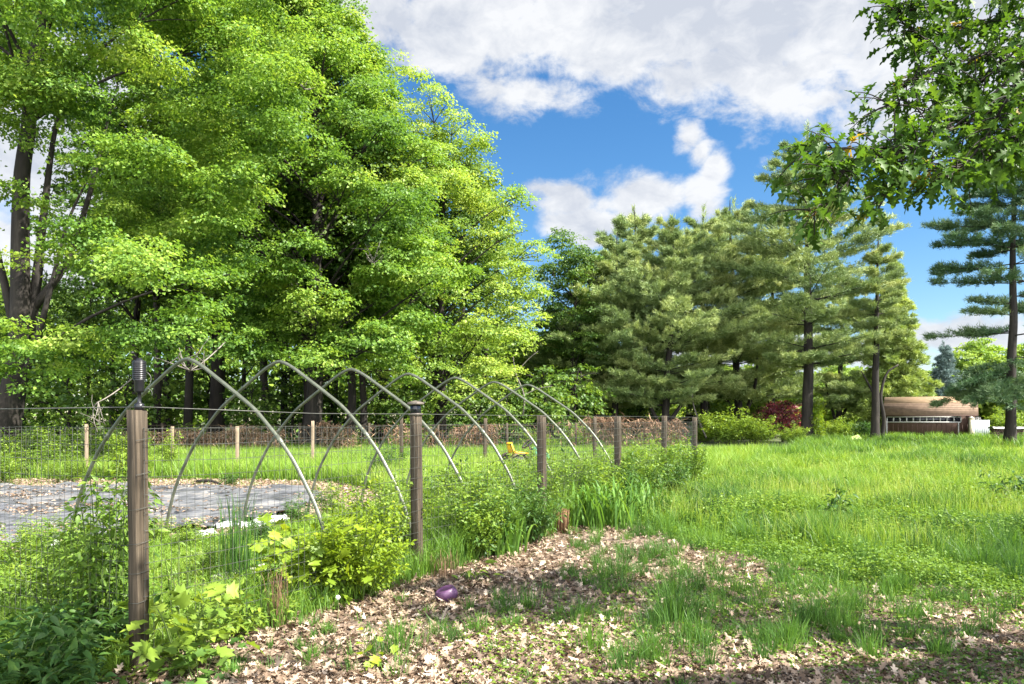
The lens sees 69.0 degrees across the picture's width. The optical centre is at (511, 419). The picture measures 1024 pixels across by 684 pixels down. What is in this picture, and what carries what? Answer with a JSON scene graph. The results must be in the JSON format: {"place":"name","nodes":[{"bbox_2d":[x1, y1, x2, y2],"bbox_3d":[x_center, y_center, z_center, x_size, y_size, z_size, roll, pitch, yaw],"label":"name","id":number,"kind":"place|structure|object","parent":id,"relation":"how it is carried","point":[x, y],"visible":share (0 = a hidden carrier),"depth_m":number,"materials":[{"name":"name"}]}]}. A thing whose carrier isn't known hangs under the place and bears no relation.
{"place":"outdoors","nodes":[
{"label":"outdoors","id":0,"kind":"place"},
{"bbox_2d":[2,479,381,550],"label":"garden soil","id":1,"kind":"structure","parent":0,"point":[204,528],"depth_m":15.58,"materials":[{"name":"brown soil"}]},
{"bbox_2d":[42,453,92,481],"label":"wood edge shrub","id":2,"kind":"object","parent":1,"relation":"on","point":[56,470],"visible":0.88,"depth_m":18.13,"materials":[{"name":"green plant"}]},
{"bbox_2d":[0,481,326,542],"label":"weed fabric","id":3,"kind":"object","parent":1,"relation":"on","point":[190,499],"visible":0.58,"depth_m":13.23,"materials":[{"name":"grey fabric"}]},
{"bbox_2d":[0,0,1023,419],"label":"sky","id":4,"kind":"structure","parent":0,"point":[601,109],"materials":[{"name":"blue"}]},
{"bbox_2d":[0,420,1023,683],"bbox_3d":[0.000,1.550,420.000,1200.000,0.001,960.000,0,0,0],"label":"ground","id":5,"kind":"structure","parent":0,"point":[713,443],"depth_m":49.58,"materials":[{"name":"green plant"}]},
{"bbox_2d":[0,523,50,569],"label":"weed shrub","id":6,"kind":"object","parent":5,"relation":"on","point":[23,540],"visible":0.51,"depth_m":7.38,"materials":[{"name":"green plant"}]},
{"bbox_2d":[0,358,89,443],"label":"sapling","id":7,"kind":"object","parent":5,"relation":"on","point":[32,410],"visible":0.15,"depth_m":33.99,"materials":[{"name":"green plant"}]},
{"bbox_2d":[0,547,92,607],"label":"weed plant","id":8,"kind":"object","parent":5,"relation":"on","point":[3,585],"visible":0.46,"depth_m":5.87,"materials":[{"name":"green plant"}]},
{"bbox_2d":[10,433,82,468],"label":"wood edge shrub","id":9,"kind":"object","parent":5,"relation":"on","point":[43,453],"visible":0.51,"depth_m":19.84,"materials":[{"name":"green plant"}]},
{"bbox_2d":[0,0,95,105],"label":"maple tree","id":10,"kind":"object","parent":5,"relation":"on","point":[7,58],"visible":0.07,"depth_m":32.93,"materials":[{"name":"green plant"}]},
{"bbox_2d":[0,266,102,441],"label":"woodland tree","id":11,"kind":"object","parent":5,"relation":"on","point":[61,298],"visible":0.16,"depth_m":38.00,"materials":[{"name":"green plant"}]},
{"bbox_2d":[0,503,113,618],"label":"weed plant","id":12,"kind":"object","parent":5,"relation":"on","point":[47,594],"visible":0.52,"depth_m":5.25,"materials":[{"name":"green plant"}]},
{"bbox_2d":[0,605,132,683],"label":"weed plant","id":13,"kind":"object","parent":5,"relation":"on","point":[47,662],"visible":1,"depth_m":4.07,"materials":[{"name":"green plant"}]},
{"bbox_2d":[20,356,132,444],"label":"sapling","id":14,"kind":"object","parent":5,"relation":"on","point":[65,402],"visible":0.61,"depth_m":30.84,"materials":[{"name":"green plant"}]},
{"bbox_2d":[0,588,160,655],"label":"weed plant","id":15,"kind":"object","parent":5,"relation":"on","point":[61,618],"visible":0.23,"depth_m":4.69,"materials":[{"name":"green plant"}]},
{"bbox_2d":[43,423,125,458],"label":"wood edge shrub","id":16,"kind":"object","parent":5,"relation":"on","point":[83,446],"visible":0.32,"depth_m":21.85,"materials":[{"name":"green plant"}]},
{"bbox_2d":[46,272,129,428],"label":"woodland tree","id":17,"kind":"object","parent":5,"relation":"on","point":[110,322],"visible":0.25,"depth_m":39.96,"materials":[{"name":"green plant"}]},
{"bbox_2d":[0,103,199,400],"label":"woodland tree","id":18,"kind":"object","parent":5,"relation":"on","point":[72,198],"visible":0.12,"depth_m":35.59,"materials":[{"name":"green plant"}]},
{"bbox_2d":[44,453,170,643],"bbox_3d":[-2.697,0.898,4.931,0.667,1.336,0.732,0,0,0],"label":"weed plant","id":19,"kind":"object","parent":5,"relation":"on","point":[89,580],"visible":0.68,"depth_m":4.83,"materials":[{"name":"green plant"}]},
{"bbox_2d":[47,228,175,426],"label":"woodland tree","id":20,"kind":"object","parent":5,"relation":"on","point":[130,344],"visible":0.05,"depth_m":49.74,"materials":[{"name":"green plant"}]},
{"bbox_2d":[75,370,174,441],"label":"sapling","id":21,"kind":"object","parent":5,"relation":"on","point":[152,413],"visible":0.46,"depth_m":32.88,"materials":[{"name":"green plant"}]},
{"bbox_2d":[66,96,237,445],"bbox_3d":[-16.902,-6.846,34.732,8.827,17.065,7.804,0,0,18],"label":"woodland tree","id":22,"kind":"object","parent":5,"relation":"on","point":[156,299],"visible":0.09,"depth_m":34.71,"materials":[{"name":"green plant"}]},
{"bbox_2d":[118,360,208,445],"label":"sapling","id":23,"kind":"object","parent":5,"relation":"on","point":[176,412],"visible":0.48,"depth_m":37.91,"materials":[{"name":"green plant"}]},
{"bbox_2d":[152,521,206,613],"bbox_3d":[-2.463,1.153,5.517,0.380,0.795,0.437,0,0,0],"label":"weed plant","id":24,"kind":"object","parent":5,"relation":"on","point":[188,585],"visible":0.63,"depth_m":5.51,"materials":[{"name":"green plant"}]},
{"bbox_2d":[0,0,359,452],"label":"maple tree","id":25,"kind":"object","parent":5,"relation":"on","point":[33,88],"visible":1,"depth_m":22.90,"materials":[{"name":"green plant"}]},
{"bbox_2d":[97,573,264,681],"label":"maple sapling","id":26,"kind":"object","parent":5,"relation":"on","point":[178,596],"visible":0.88,"depth_m":4.55,"materials":[{"name":"green plant"}]},
{"bbox_2d":[92,87,274,431],"bbox_3d":[-15.846,-7.397,35.694,9.407,18.186,8.316,0,0,14],"label":"woodland tree","id":27,"kind":"object","parent":5,"relation":"on","point":[188,413],"visible":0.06,"depth_m":35.82,"materials":[{"name":"green plant"}]},
{"bbox_2d":[71,357,325,534],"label":"hoop arch","id":28,"kind":"structure","parent":5,"relation":"on","point":[234,392],"depth_m":7.54,"materials":[{"name":"grey metal"}]},
{"bbox_2d":[158,636,246,683],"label":"maple sapling","id":29,"kind":"object","parent":5,"relation":"on","point":[188,657],"visible":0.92,"depth_m":4.32,"materials":[{"name":"green plant"}]},
{"bbox_2d":[37,0,372,446],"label":"maple tree","id":30,"kind":"object","parent":5,"relation":"on","point":[216,400],"visible":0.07,"depth_m":34.81,"materials":[{"name":"green plant"}]},
{"bbox_2d":[153,354,259,429],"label":"sapling","id":31,"kind":"object","parent":5,"relation":"on","point":[233,373],"visible":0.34,"depth_m":39.68,"materials":[{"name":"green plant"}]},
{"bbox_2d":[151,576,300,639],"bbox_3d":[-2.038,1.398,5.388,0.961,0.389,0.937,0,0,13],"label":"weed plant","id":32,"kind":"object","parent":5,"relation":"on","point":[247,625],"visible":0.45,"depth_m":5.24,"materials":[{"name":"green plant"}]},
{"bbox_2d":[213,492,271,582],"bbox_3d":[-2.519,1.110,6.957,0.539,0.879,0.606,0,0,-26],"label":"reed clump","id":33,"kind":"object","parent":5,"relation":"on","point":[233,556],"visible":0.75,"depth_m":6.92,"materials":[{"name":"green plant"}]},
{"bbox_2d":[218,381,288,445],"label":"sapling","id":34,"kind":"object","parent":5,"relation":"on","point":[264,404],"visible":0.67,"depth_m":34.79,"materials":[{"name":"green plant"}]},
{"bbox_2d":[171,105,346,444],"bbox_3d":[-12.054,-6.880,36.854,8.686,17.120,8.820,0,0,-8],"label":"woodland tree","id":35,"kind":"object","parent":5,"relation":"on","point":[263,378],"visible":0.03,"depth_m":35.26,"materials":[{"name":"green plant"}]},
{"bbox_2d":[164,360,410,533],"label":"hoop arch","id":36,"kind":"structure","parent":5,"relation":"on","point":[325,392],"depth_m":8.75,"materials":[{"name":"grey metal"}]},
{"bbox_2d":[248,359,332,443],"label":"sapling","id":37,"kind":"object","parent":5,"relation":"on","point":[293,404],"visible":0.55,"depth_m":41.74,"materials":[{"name":"green plant"}]},
{"bbox_2d":[228,73,388,443],"bbox_3d":[-9.680,-7.328,36.150,8.252,18.046,9.335,0,0,-6],"label":"woodland tree","id":38,"kind":"object","parent":5,"relation":"on","point":[341,230],"visible":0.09,"depth_m":33.92,"materials":[{"name":"green plant"}]},
{"bbox_2d":[241,512,387,609],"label":"maple sapling","id":39,"kind":"object","parent":5,"relation":"on","point":[312,554],"visible":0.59,"depth_m":5.99,"materials":[{"name":"green plant"}]},
{"bbox_2d":[151,0,488,445],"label":"maple tree","id":40,"kind":"object","parent":5,"relation":"on","point":[344,58],"visible":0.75,"depth_m":30.32,"materials":[{"name":"green plant"}]},
{"bbox_2d":[288,354,375,441],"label":"sapling","id":41,"kind":"object","parent":5,"relation":"on","point":[332,407],"visible":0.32,"depth_m":43.80,"materials":[{"name":"green plant"}]},
{"bbox_2d":[276,478,415,602],"bbox_3d":[-1.324,1.034,6.283,1.078,1.038,1.220,0,0,-44],"label":"weed shrub","id":42,"kind":"object","parent":5,"relation":"on","point":[394,552],"visible":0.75,"depth_m":6.21,"materials":[{"name":"green plant"}]},
{"bbox_2d":[4,417,691,478],"bbox_3d":[-4.629,0.748,19.984,18.054,1.646,4.170,0,0,0],"label":"fence","id":43,"kind":"object","parent":5,"relation":"on","point":[312,437],"visible":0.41,"depth_m":21.48,"materials":[{"name":"brown wood"}]},
{"bbox_2d":[0,400,696,668],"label":"wire fence","id":44,"kind":"object","parent":5,"relation":"on","point":[137,428],"visible":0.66,"depth_m":5.17,"materials":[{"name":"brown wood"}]},
{"bbox_2d":[131,351,152,409],"bbox_3d":[-2.275,-0.236,4.574,0.114,0.361,0.080,0,0,21],"label":"insulator","id":45,"kind":"object","parent":44,"relation":"on","point":[139,372],"visible":0.99,"depth_m":4.56,"materials":[{"name":"metal"}]},
{"bbox_2d":[251,101,446,444],"bbox_3d":[-8.000,-7.117,35.926,9.903,17.596,9.501,0,0,1],"label":"woodland tree","id":46,"kind":"object","parent":5,"relation":"on","point":[351,407],"visible":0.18,"depth_m":33.73,"materials":[{"name":"green plant"}]},
{"bbox_2d":[241,368,463,520],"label":"hoop arch","id":47,"kind":"structure","parent":5,"relation":"on","point":[327,384],"depth_m":9.95,"materials":[{"name":"grey metal"}]},
{"bbox_2d":[285,143,450,446],"bbox_3d":[-7.120,-6.000,37.224,7.900,15.334,7.779,0,0,15],"label":"woodland tree","id":48,"kind":"object","parent":5,"relation":"on","point":[363,417],"visible":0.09,"depth_m":36.36,"materials":[{"name":"green plant"}]},
{"bbox_2d":[337,372,409,443],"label":"sapling","id":49,"kind":"object","parent":5,"relation":"on","point":[375,409],"visible":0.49,"depth_m":39.83,"materials":[{"name":"green plant"}]},
{"bbox_2d":[84,411,689,450],"bbox_3d":[-4.955,0.719,29.970,24.414,2.124,1.401,0,0,0],"label":"vine fence","id":50,"kind":"object","parent":5,"relation":"on","point":[219,437],"visible":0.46,"depth_m":29.95,"materials":[{"name":"brown wood"}]},
{"bbox_2d":[333,474,444,562],"bbox_3d":[-1.248,1.047,7.356,1.049,1.010,0.746,0,0,-24],"label":"weed shrub","id":51,"kind":"object","parent":5,"relation":"on","point":[405,519],"visible":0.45,"depth_m":7.33,"materials":[{"name":"green plant"}]},
{"bbox_2d":[305,373,516,512],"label":"hoop arch","id":52,"kind":"structure","parent":5,"relation":"on","point":[483,432],"depth_m":10.93,"materials":[{"name":"grey metal"}]},
{"bbox_2d":[377,375,446,440],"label":"sapling","id":53,"kind":"object","parent":5,"relation":"on","point":[401,411],"visible":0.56,"depth_m":36.70,"materials":[{"name":"green plant"}]},
{"bbox_2d":[388,459,473,512],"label":"weed shrub","id":54,"kind":"object","parent":5,"relation":"on","point":[464,471],"visible":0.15,"depth_m":9.49,"materials":[{"name":"green plant"}]},
{"bbox_2d":[399,364,483,441],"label":"sapling","id":55,"kind":"object","parent":5,"relation":"on","point":[454,420],"visible":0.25,"depth_m":43.70,"materials":[{"name":"green plant"}]},
{"bbox_2d":[371,124,525,443],"bbox_3d":[-4.109,-7.145,40.898,9.532,17.653,9.936,0,0,24],"label":"woodland tree","id":56,"kind":"object","parent":5,"relation":"on","point":[480,278],"visible":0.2,"depth_m":39.95,"materials":[{"name":"green plant"}]},
{"bbox_2d":[360,377,551,506],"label":"hoop arch","id":57,"kind":"structure","parent":5,"relation":"on","point":[473,387],"depth_m":12.10,"materials":[{"name":"grey metal"}]},
{"bbox_2d":[423,470,491,532],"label":"weed shrub","id":58,"kind":"object","parent":5,"relation":"on","point":[453,483],"visible":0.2,"depth_m":8.59,"materials":[{"name":"green plant"}]},
{"bbox_2d":[353,48,565,442],"bbox_3d":[-2.992,-8.745,38.893,11.617,20.844,10.109,0,0,0],"label":"ash tree","id":59,"kind":"object","parent":5,"relation":"on","point":[492,366],"visible":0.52,"depth_m":38.11,"materials":[{"name":"green plant"}]},
{"bbox_2d":[435,470,514,560],"bbox_3d":[-0.386,1.061,8.157,0.995,0.981,0.795,0,0,-35],"label":"weed shrub","id":60,"kind":"object","parent":5,"relation":"on","point":[488,519],"visible":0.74,"depth_m":8.02,"materials":[{"name":"green plant"}]},
{"bbox_2d":[429,182,522,440],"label":"woodland tree","id":61,"kind":"object","parent":5,"relation":"on","point":[462,309],"visible":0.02,"depth_m":45.17,"materials":[{"name":"green plant"}]},
{"bbox_2d":[447,372,519,441],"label":"sapling","id":62,"kind":"object","parent":5,"relation":"on","point":[477,413],"visible":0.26,"depth_m":44.88,"materials":[{"name":"green plant"}]},
{"bbox_2d":[449,224,551,435],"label":"woodland tree","id":63,"kind":"object","parent":5,"relation":"on","point":[487,306],"visible":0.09,"depth_m":55.45,"materials":[{"name":"green plant"}]},
{"bbox_2d":[470,378,545,444],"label":"sapling","id":64,"kind":"object","parent":5,"relation":"on","point":[512,408],"visible":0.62,"depth_m":39.73,"materials":[{"name":"green plant"}]},
{"bbox_2d":[0,451,1023,683],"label":"ground cover","id":65,"kind":"object","parent":5,"relation":"on","point":[920,562],"visible":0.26,"depth_m":6.80,"materials":[{"name":"green plant"}]},
{"bbox_2d":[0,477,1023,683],"bbox_3d":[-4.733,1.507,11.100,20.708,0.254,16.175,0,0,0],"label":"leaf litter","id":66,"kind":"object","parent":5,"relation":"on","point":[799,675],"visible":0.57,"depth_m":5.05,"materials":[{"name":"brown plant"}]},
{"bbox_2d":[0,262,1023,433],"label":"woods","id":67,"kind":"object","parent":5,"relation":"on","point":[127,359],"visible":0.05,"depth_m":80.58,"materials":[{"name":"green plant"}]},
{"bbox_2d":[498,449,570,507],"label":"weed shrub","id":68,"kind":"object","parent":5,"relation":"on","point":[549,480],"visible":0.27,"depth_m":10.28,"materials":[{"name":"green plant"}]},
{"bbox_2d":[491,327,579,435],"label":"broadleaf tree","id":69,"kind":"object","parent":5,"relation":"on","point":[522,359],"visible":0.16,"depth_m":56.16,"materials":[{"name":"green plant"}]},
{"bbox_2d":[501,365,583,442],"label":"sapling","id":70,"kind":"object","parent":5,"relation":"on","point":[559,409],"visible":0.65,"depth_m":41.70,"materials":[{"name":"green plant"}]},
{"bbox_2d":[510,333,579,435],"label":"pine tree","id":71,"kind":"object","parent":5,"relation":"on","point":[542,356],"visible":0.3,"depth_m":53.14,"materials":[{"name":"green plant"}]},
{"bbox_2d":[521,226,618,437],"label":"broadleaf tree","id":72,"kind":"object","parent":5,"relation":"on","point":[581,258],"visible":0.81,"depth_m":49.94,"materials":[{"name":"green plant"}]},
{"bbox_2d":[530,363,615,439],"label":"sapling","id":73,"kind":"object","parent":5,"relation":"on","point":[589,387],"visible":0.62,"depth_m":45.88,"materials":[{"name":"green plant"}]},
{"bbox_2d":[528,288,652,436],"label":"pine tree","id":74,"kind":"object","parent":5,"relation":"on","point":[589,361],"visible":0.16,"depth_m":52.14,"materials":[{"name":"green plant"}]},
{"bbox_2d":[572,449,630,498],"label":"weed shrub","id":75,"kind":"object","parent":5,"relation":"on","point":[602,475],"visible":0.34,"depth_m":11.49,"materials":[{"name":"green plant"}]},
{"bbox_2d":[530,229,700,429],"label":"pine tree","id":76,"kind":"object","parent":5,"relation":"on","point":[627,349],"visible":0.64,"depth_m":49.83,"materials":[{"name":"green plant"}]},
{"bbox_2d":[538,204,696,438],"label":"pine tree","id":77,"kind":"object","parent":5,"relation":"on","point":[622,225],"visible":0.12,"depth_m":56.26,"materials":[{"name":"green plant"}]},
{"bbox_2d":[604,449,667,495],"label":"weed shrub","id":78,"kind":"object","parent":5,"relation":"on","point":[634,476],"visible":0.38,"depth_m":12.29,"materials":[{"name":"green plant"}]},
{"bbox_2d":[605,475,672,521],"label":"daylily clump","id":79,"kind":"object","parent":5,"relation":"on","point":[644,496],"visible":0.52,"depth_m":11.44,"materials":[{"name":"green plant"}]},
{"bbox_2d":[643,446,702,496],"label":"weed shrub","id":80,"kind":"object","parent":5,"relation":"on","point":[678,475],"visible":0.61,"depth_m":13.84,"materials":[{"name":"green plant"}]},
{"bbox_2d":[573,213,778,435],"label":"pine tree","id":81,"kind":"object","parent":5,"relation":"on","point":[674,246],"visible":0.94,"depth_m":48.35,"materials":[{"name":"green plant"}]},
{"bbox_2d":[669,441,713,481],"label":"weed shrub","id":82,"kind":"object","parent":5,"relation":"on","point":[699,463],"visible":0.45,"depth_m":15.36,"materials":[{"name":"green plant"}]},
{"bbox_2d":[619,203,803,440],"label":"pine tree","id":83,"kind":"object","parent":5,"relation":"on","point":[728,280],"visible":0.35,"depth_m":51.81,"materials":[{"name":"green plant"}]},
{"bbox_2d":[697,404,759,444],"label":"yellow bush","id":84,"kind":"object","parent":5,"relation":"on","point":[726,433],"visible":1,"depth_m":45.66,"materials":[{"name":"green plant"}]},
{"bbox_2d":[678,193,830,439],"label":"pine tree","id":85,"kind":"object","parent":5,"relation":"on","point":[750,394],"visible":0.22,"depth_m":54.22,"materials":[{"name":"green plant"}]},
{"bbox_2d":[737,412,784,443],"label":"yellow bush","id":86,"kind":"object","parent":5,"relation":"on","point":[755,436],"visible":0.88,"depth_m":46.06,"materials":[{"name":"green plant"}]},
{"bbox_2d":[727,364,801,434],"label":"broadleaf tree","id":87,"kind":"object","parent":5,"relation":"on","point":[756,405],"visible":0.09,"depth_m":69.01,"materials":[{"name":"green plant"}]},
{"bbox_2d":[752,400,801,441],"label":"red maple","id":88,"kind":"object","parent":5,"relation":"on","point":[793,411],"visible":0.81,"depth_m":50.69,"materials":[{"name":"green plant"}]},
{"bbox_2d":[709,241,865,438],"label":"pine tree","id":89,"kind":"object","parent":5,"relation":"on","point":[798,394],"visible":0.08,"depth_m":58.00,"materials":[{"name":"green plant"}]},
{"bbox_2d":[710,119,912,437],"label":"pine tree","id":90,"kind":"object","parent":5,"relation":"on","point":[809,357],"visible":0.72,"depth_m":46.70,"materials":[{"name":"green plant"}]},
{"bbox_2d":[789,263,924,429],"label":"pine tree","id":91,"kind":"object","parent":5,"relation":"on","point":[840,390],"visible":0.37,"depth_m":62.15,"materials":[{"name":"green plant"}]},
{"bbox_2d":[835,235,919,438],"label":"pine tree","id":92,"kind":"object","parent":5,"relation":"on","point":[894,294],"visible":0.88,"depth_m":46.67,"materials":[{"name":"green plant"}]},
{"bbox_2d":[842,247,943,431],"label":"spruce tree","id":93,"kind":"object","parent":5,"relation":"on","point":[911,375],"visible":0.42,"depth_m":60.61,"materials":[{"name":"green plant"}]},
{"bbox_2d":[764,0,1023,252],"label":"oak tree","id":94,"kind":"object","parent":5,"relation":"on","point":[987,148],"visible":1,"depth_m":4.96,"materials":[{"name":"green plant"}]},
{"bbox_2d":[884,396,977,435],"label":"building","id":95,"kind":"structure","parent":5,"relation":"on","point":[912,414],"depth_m":56.20,"materials":[{"name":"beige wood"}]},
{"bbox_2d":[924,341,965,396],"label":"spruce tree","id":96,"kind":"object","parent":5,"relation":"on","point":[943,370],"visible":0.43,"depth_m":71.45,"materials":[{"name":"green plant"}]},
{"bbox_2d":[919,159,1023,445],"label":"pine tree","id":97,"kind":"object","parent":5,"relation":"on","point":[1008,388],"visible":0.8,"depth_m":37.77,"materials":[{"name":"green plant"}]},
{"bbox_2d":[928,337,1017,423],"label":"broadleaf tree","id":98,"kind":"object","parent":5,"relation":"on","point":[978,351],"visible":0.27,"depth_m":77.21,"materials":[{"name":"green plant"}]},
{"bbox_2d":[24,435,1023,556],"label":"seed grass","id":99,"kind":"structure","parent":0,"point":[793,487],"depth_m":13.14,"materials":[{"name":"green plant"}]},
{"bbox_2d":[98,526,1023,683],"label":"leaf litter","id":100,"kind":"structure","parent":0,"point":[355,623],"depth_m":5.67,"materials":[{"name":"dry dead leaves"}]},
{"bbox_2d":[263,562,290,628],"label":"weed tuft","id":101,"kind":"object","parent":100,"relation":"on","point":[278,595],"visible":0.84,"depth_m":5.48,"materials":[{"name":"green plant"}]},
{"bbox_2d":[491,503,536,557],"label":"daylily clump","id":102,"kind":"object","parent":100,"relation":"on","point":[515,540],"visible":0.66,"depth_m":8.29,"materials":[{"name":"green plant"}]},
{"bbox_2d":[494,468,572,544],"bbox_3d":[0.235,1.073,9.355,1.023,0.960,1.124,0,0,-7],"label":"weed shrub","id":103,"kind":"object","parent":100,"relation":"on","point":[538,520],"visible":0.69,"depth_m":9.10,"materials":[{"name":"green plant"}]},
{"bbox_2d":[532,454,602,518],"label":"weed shrub","id":104,"kind":"object","parent":100,"relation":"on","point":[575,475],"visible":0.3,"depth_m":10.97,"materials":[{"name":"green plant"}]},
{"bbox_2d":[131,510,1023,683],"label":"path grass","id":105,"kind":"structure","parent":100,"relation":"on","point":[669,611],"depth_m":5.62,"materials":[{"name":"green plant"}]},
{"bbox_2d":[564,475,646,532],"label":"daylily clump","id":106,"kind":"object","parent":100,"relation":"on","point":[602,509],"visible":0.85,"depth_m":10.42,"materials":[{"name":"green plant"}]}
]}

